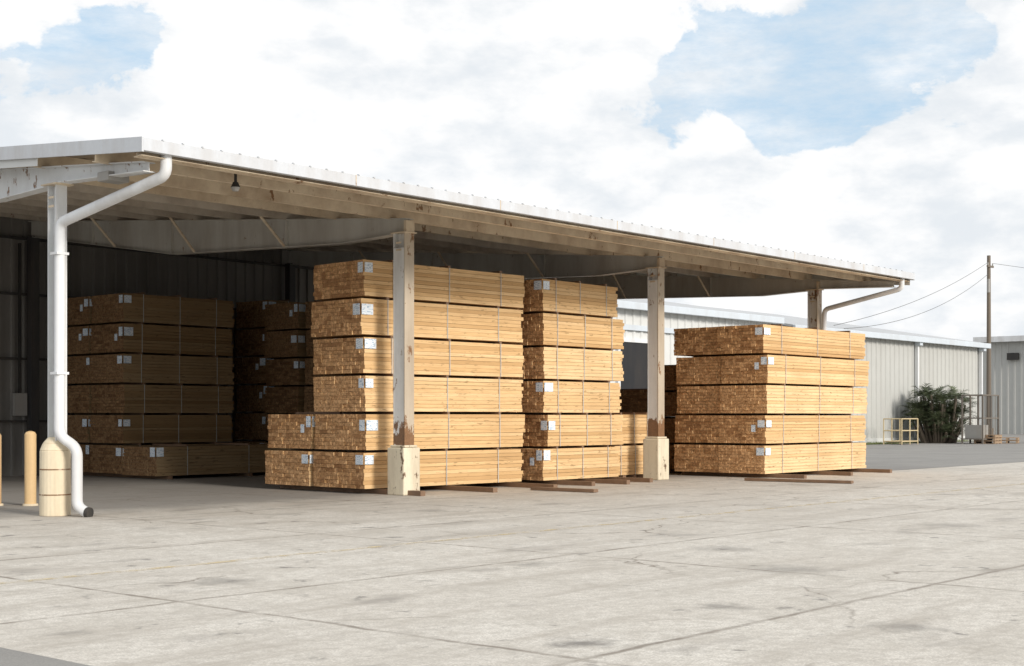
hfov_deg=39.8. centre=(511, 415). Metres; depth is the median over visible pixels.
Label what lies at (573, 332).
lumber stack
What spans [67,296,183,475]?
lumber stack
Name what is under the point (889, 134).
sky
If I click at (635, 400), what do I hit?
lumber stack
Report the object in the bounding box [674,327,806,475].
lumber stack
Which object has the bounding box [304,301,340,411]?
lumber stack
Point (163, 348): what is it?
lumber stack
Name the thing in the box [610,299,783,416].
white warehouse
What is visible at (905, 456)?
road
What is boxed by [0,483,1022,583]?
painted line
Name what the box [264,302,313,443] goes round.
lumber stack
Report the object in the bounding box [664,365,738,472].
lumber stack
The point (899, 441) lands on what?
safety railing
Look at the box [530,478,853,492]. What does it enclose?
timber dunnage
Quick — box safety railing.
[883,418,917,444]
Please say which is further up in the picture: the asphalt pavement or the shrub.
the shrub
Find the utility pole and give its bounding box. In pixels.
[834,255,1022,424]
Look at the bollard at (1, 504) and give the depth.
21.20 m
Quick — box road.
[862,434,1023,469]
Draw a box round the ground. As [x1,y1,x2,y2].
[0,462,1023,665]
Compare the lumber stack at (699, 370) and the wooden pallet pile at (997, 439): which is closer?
the lumber stack at (699, 370)
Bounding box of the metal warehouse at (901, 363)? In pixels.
[703,306,990,442]
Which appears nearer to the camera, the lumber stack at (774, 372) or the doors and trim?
the lumber stack at (774, 372)
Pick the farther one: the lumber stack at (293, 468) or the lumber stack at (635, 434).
the lumber stack at (635, 434)
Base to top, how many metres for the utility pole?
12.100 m
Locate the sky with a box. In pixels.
[0,0,1023,340]
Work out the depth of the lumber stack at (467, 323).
25.34 m
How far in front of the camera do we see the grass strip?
67.92 m
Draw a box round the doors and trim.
[615,324,675,388]
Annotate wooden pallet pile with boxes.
[974,435,1001,443]
[1002,437,1018,443]
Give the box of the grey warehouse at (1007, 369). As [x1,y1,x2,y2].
[973,335,1023,433]
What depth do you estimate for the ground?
12.09 m
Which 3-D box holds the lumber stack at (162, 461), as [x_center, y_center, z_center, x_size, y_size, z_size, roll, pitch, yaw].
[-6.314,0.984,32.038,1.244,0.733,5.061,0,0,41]
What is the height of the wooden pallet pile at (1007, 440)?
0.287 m
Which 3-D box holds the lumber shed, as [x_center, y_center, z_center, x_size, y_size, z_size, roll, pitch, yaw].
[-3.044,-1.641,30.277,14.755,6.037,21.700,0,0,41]
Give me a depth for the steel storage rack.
67.61 m
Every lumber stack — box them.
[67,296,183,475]
[90,292,234,477]
[122,443,290,478]
[234,300,293,443]
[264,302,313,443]
[265,412,341,490]
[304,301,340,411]
[311,259,557,495]
[499,278,652,485]
[600,412,647,477]
[612,389,647,414]
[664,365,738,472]
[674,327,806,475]
[717,324,891,478]
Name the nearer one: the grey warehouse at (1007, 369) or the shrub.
the shrub
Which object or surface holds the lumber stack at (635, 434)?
on the ground
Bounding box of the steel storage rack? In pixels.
[961,394,998,443]
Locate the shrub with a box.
[897,383,977,442]
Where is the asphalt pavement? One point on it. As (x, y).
(9, 657)
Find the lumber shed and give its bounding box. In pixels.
[0,136,914,516]
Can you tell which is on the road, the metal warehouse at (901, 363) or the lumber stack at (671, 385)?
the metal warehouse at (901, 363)
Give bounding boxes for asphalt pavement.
[0,647,89,665]
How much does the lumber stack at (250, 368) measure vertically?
4.168 m
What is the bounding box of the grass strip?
[860,439,972,444]
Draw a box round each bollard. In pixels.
[0,434,3,505]
[22,431,37,505]
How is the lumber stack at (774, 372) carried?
on the timber dunnage
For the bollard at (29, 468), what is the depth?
21.15 m

